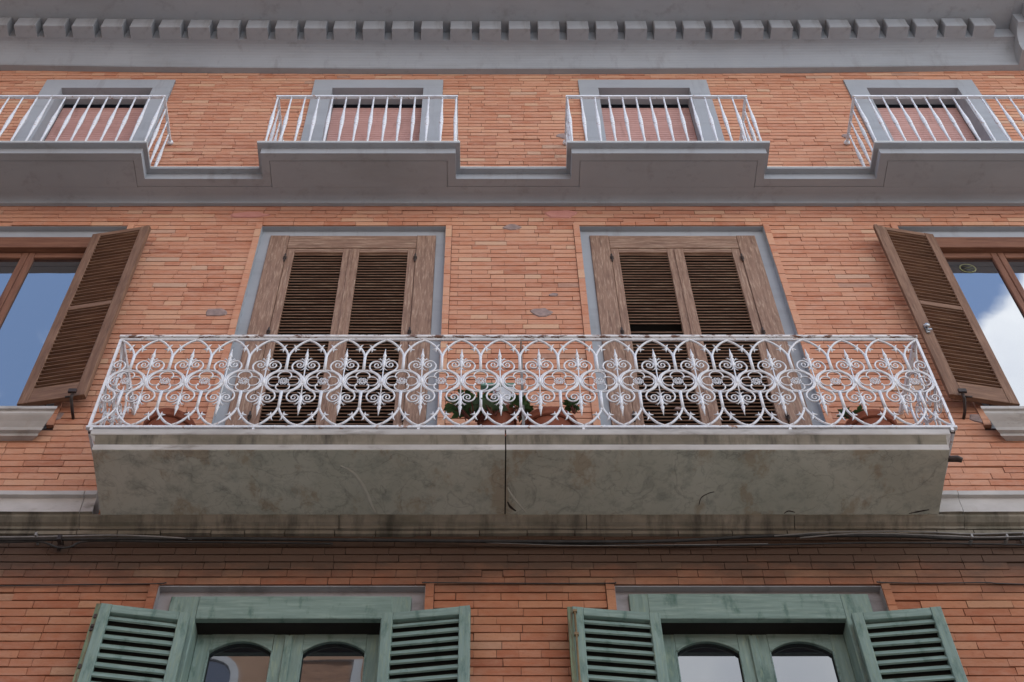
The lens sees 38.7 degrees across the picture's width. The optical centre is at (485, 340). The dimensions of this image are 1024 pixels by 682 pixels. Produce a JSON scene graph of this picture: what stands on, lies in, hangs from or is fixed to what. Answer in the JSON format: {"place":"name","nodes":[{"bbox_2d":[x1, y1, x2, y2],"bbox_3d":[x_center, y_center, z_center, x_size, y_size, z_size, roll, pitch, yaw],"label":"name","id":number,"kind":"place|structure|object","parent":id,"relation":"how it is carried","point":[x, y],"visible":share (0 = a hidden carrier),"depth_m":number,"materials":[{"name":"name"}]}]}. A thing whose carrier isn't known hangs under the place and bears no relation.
{"place":"outdoors","nodes":[
{"label":"outdoors","id":0,"kind":"place"},
{"label":"street","id":1,"kind":"structure","parent":0,"visible":0},
{"bbox_2d":[0,0,1023,681],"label":"apartment building","id":2,"kind":"structure","parent":1,"relation":"on","point":[712,266],"depth_m":10.80,"materials":[{"name":"brick"}]},
{"bbox_2d":[57,535,63,550],"bbox_3d":[-2.574,1.233,8.845,0.052,0.080,0.087,0,-56,0],"label":"cable bracket","id":3,"kind":"object","parent":2,"relation":"attached to","point":[60,542],"visible":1,"depth_m":8.84,"materials":[{"name":"metal"}]},
{"bbox_2d":[0,540,332,548],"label":"cable","id":4,"kind":"object","parent":3,"relation":"attached to","point":[158,541],"visible":1,"depth_m":8.85,"materials":[{"name":"black rubber"}]},
{"bbox_2d":[0,225,150,440],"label":"window","id":5,"kind":"structure","parent":2,"relation":"in","point":[63,290],"depth_m":11.09,"materials":[{"name":"grey paint"}]},
{"bbox_2d":[0,582,166,585],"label":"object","id":6,"kind":"object","parent":2,"relation":"attached to","point":[87,584],"visible":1,"depth_m":8.58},
{"bbox_2d":[13,80,175,144],"bbox_3d":[-3.730,-1.834,13.593,1.280,2.470,0.202,0,-56,0],"label":"window","id":7,"kind":"structure","parent":2,"relation":"in","point":[51,87],"depth_m":14.25,"materials":[{"name":"grey paint"}]},
{"bbox_2d":[0,532,191,544],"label":"cable","id":8,"kind":"object","parent":2,"relation":"attached to","point":[36,535],"visible":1,"depth_m":8.85,"materials":[{"name":"black rubber"}]},
{"bbox_2d":[143,408,195,424],"bbox_3d":[-1.985,0.640,9.075,0.340,0.297,0.340,0,-56,0],"label":"flower pot","id":9,"kind":"object","parent":2,"relation":"on","point":[169,417],"visible":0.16,"depth_m":9.08,"materials":[{"name":"ceramic"}]},
{"bbox_2d":[72,586,470,681],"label":"window","id":10,"kind":"structure","parent":2,"relation":"in","point":[190,633],"depth_m":8.30,"materials":[{"name":"green paint"}]},
{"bbox_2d":[212,227,445,424],"bbox_3d":[-1.090,0.115,10.698,1.530,3.580,0.164,0,-56,0],"label":"french door","id":11,"kind":"structure","parent":2,"relation":"in","point":[302,280],"depth_m":11.17,"materials":[{"name":"grey paint"}]},
{"bbox_2d":[301,80,442,140],"bbox_3d":[-1.058,-1.834,13.593,1.280,2.470,0.202,0,-56,0],"label":"window","id":12,"kind":"structure","parent":2,"relation":"in","point":[321,87],"depth_m":14.25,"materials":[{"name":"grey paint"}]},
{"bbox_2d":[477,401,516,435],"bbox_3d":[0.075,0.595,9.114,0.257,0.412,0.258,0,-56,0],"label":"flower pot","id":13,"kind":"object","parent":2,"relation":"on","point":[505,416],"visible":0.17,"depth_m":9.13,"materials":[{"name":"ceramic"}]},
{"bbox_2d":[443,389,498,421],"bbox_3d":[-0.069,0.414,9.189,0.410,0.226,0.236,14,-57,-9],"label":"potted plant","id":14,"kind":"object","parent":13,"relation":"in","point":[453,408],"visible":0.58,"depth_m":9.17,"materials":[{"name":"green plant"}]},
{"bbox_2d":[448,386,516,420],"bbox_3d":[-0.018,0.400,9.249,0.457,0.358,0.047,2,-56,-1],"label":"twiggy shrub","id":15,"kind":"object","parent":13,"relation":"in","point":[482,393],"visible":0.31,"depth_m":9.31,"materials":[{"name":"green plant"}]},
{"bbox_2d":[471,397,508,415],"bbox_3d":[0.027,0.421,9.115,0.253,0.132,0.138,11,-57,-7],"label":"potted plant","id":16,"kind":"object","parent":13,"relation":"in","point":[489,406],"visible":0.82,"depth_m":9.12,"materials":[{"name":"green plant"}]},
{"bbox_2d":[481,383,514,422],"bbox_3d":[0.083,0.394,9.392,0.225,0.352,0.064,0,-56,0],"label":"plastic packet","id":17,"kind":"object","parent":13,"relation":"in","point":[483,386],"visible":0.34,"depth_m":9.47},
{"bbox_2d":[0,532,1023,543],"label":"cable","id":18,"kind":"object","parent":2,"relation":"attached to","point":[972,538],"visible":1,"depth_m":8.85,"materials":[{"name":"black rubber"}]},
{"bbox_2d":[422,582,616,583],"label":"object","id":19,"kind":"object","parent":2,"relation":"attached to","point":[515,583],"visible":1,"depth_m":8.59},
{"bbox_2d":[520,406,577,424],"bbox_3d":[0.405,0.648,9.080,0.381,0.297,0.381,0,-56,0],"label":"flower pot","id":20,"kind":"object","parent":2,"relation":"on","point":[545,416],"visible":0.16,"depth_m":9.07,"materials":[{"name":"ceramic"}]},
{"bbox_2d":[507,394,533,421],"bbox_3d":[0.229,0.425,9.176,0.146,0.148,0.215,-22,-59,14],"label":"potted plant","id":21,"kind":"object","parent":20,"relation":"on","point":[528,408],"visible":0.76,"depth_m":9.17,"materials":[{"name":"green plant"}]},
{"bbox_2d":[562,397,579,413],"bbox_3d":[0.543,0.415,9.160,0.124,0.131,0.125,0,-56,0],"label":"potted plant","id":22,"kind":"object","parent":20,"relation":"on","point":[572,407],"visible":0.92,"depth_m":9.16,"materials":[{"name":"green plant"}]},
{"bbox_2d":[500,543,767,545],"bbox_3d":[0.471,1.218,8.844,2.482,0.068,0.004,0,-56,0],"label":"cable","id":23,"kind":"object","parent":2,"relation":"attached to","point":[628,545],"visible":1,"depth_m":8.82,"materials":[{"name":"black rubber"}]},
{"bbox_2d":[578,80,724,140],"bbox_3d":[1.566,-1.834,13.593,1.280,2.470,0.202,0,-56,0],"label":"window","id":24,"kind":"structure","parent":2,"relation":"in","point":[586,87],"depth_m":14.25,"materials":[{"name":"grey paint"}]},
{"bbox_2d":[579,226,825,424],"bbox_3d":[1.548,0.115,10.698,1.530,3.580,0.164,0,-56,0],"label":"french door","id":25,"kind":"structure","parent":2,"relation":"in","point":[639,280],"depth_m":11.17,"materials":[{"name":"grey paint"}]},
{"bbox_2d":[567,586,967,681],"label":"window","id":26,"kind":"structure","parent":2,"relation":"in","point":[654,633],"depth_m":8.31,"materials":[{"name":"green paint"}]},
{"bbox_2d":[520,542,1023,545],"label":"cable","id":27,"kind":"object","parent":2,"relation":"attached to","point":[792,544],"visible":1,"depth_m":8.85,"materials":[{"name":"black rubber"}]},
{"bbox_2d":[845,409,897,424],"bbox_3d":[2.420,0.645,9.066,0.350,0.277,0.350,0,-56,0],"label":"flower pot","id":28,"kind":"object","parent":2,"relation":"on","point":[872,417],"visible":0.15,"depth_m":9.06,"materials":[{"name":"ceramic"}]},
{"bbox_2d":[837,404,863,422],"bbox_3d":[2.296,0.472,9.123,0.182,0.107,0.140,0,-56,0],"label":"potted plant","id":29,"kind":"object","parent":28,"relation":"on","point":[857,410],"visible":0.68,"depth_m":9.14,"materials":[{"name":"green plant"}]},
{"bbox_2d":[774,531,1022,536],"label":"cable","id":30,"kind":"object","parent":2,"relation":"attached to","point":[902,531],"visible":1,"depth_m":8.88,"materials":[{"name":"black rubber"}]},
{"bbox_2d":[800,533,1023,537],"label":"cable","id":31,"kind":"object","parent":2,"relation":"attached to","point":[914,534],"visible":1,"depth_m":8.86,"materials":[{"name":"black rubber"}]},
{"bbox_2d":[843,80,1012,142],"bbox_3d":[4.215,-1.834,13.593,1.280,2.470,0.202,0,-56,0],"label":"window","id":32,"kind":"structure","parent":2,"relation":"in","point":[854,87],"depth_m":14.25,"materials":[{"name":"grey paint"}]},
{"bbox_2d":[873,224,1023,440],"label":"window","id":33,"kind":"structure","parent":2,"relation":"in","point":[962,288],"depth_m":11.13,"materials":[{"name":"grey paint"}]},
{"bbox_2d":[877,581,1023,584],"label":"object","id":34,"kind":"object","parent":2,"relation":"attached to","point":[950,583],"visible":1,"depth_m":8.59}
]}

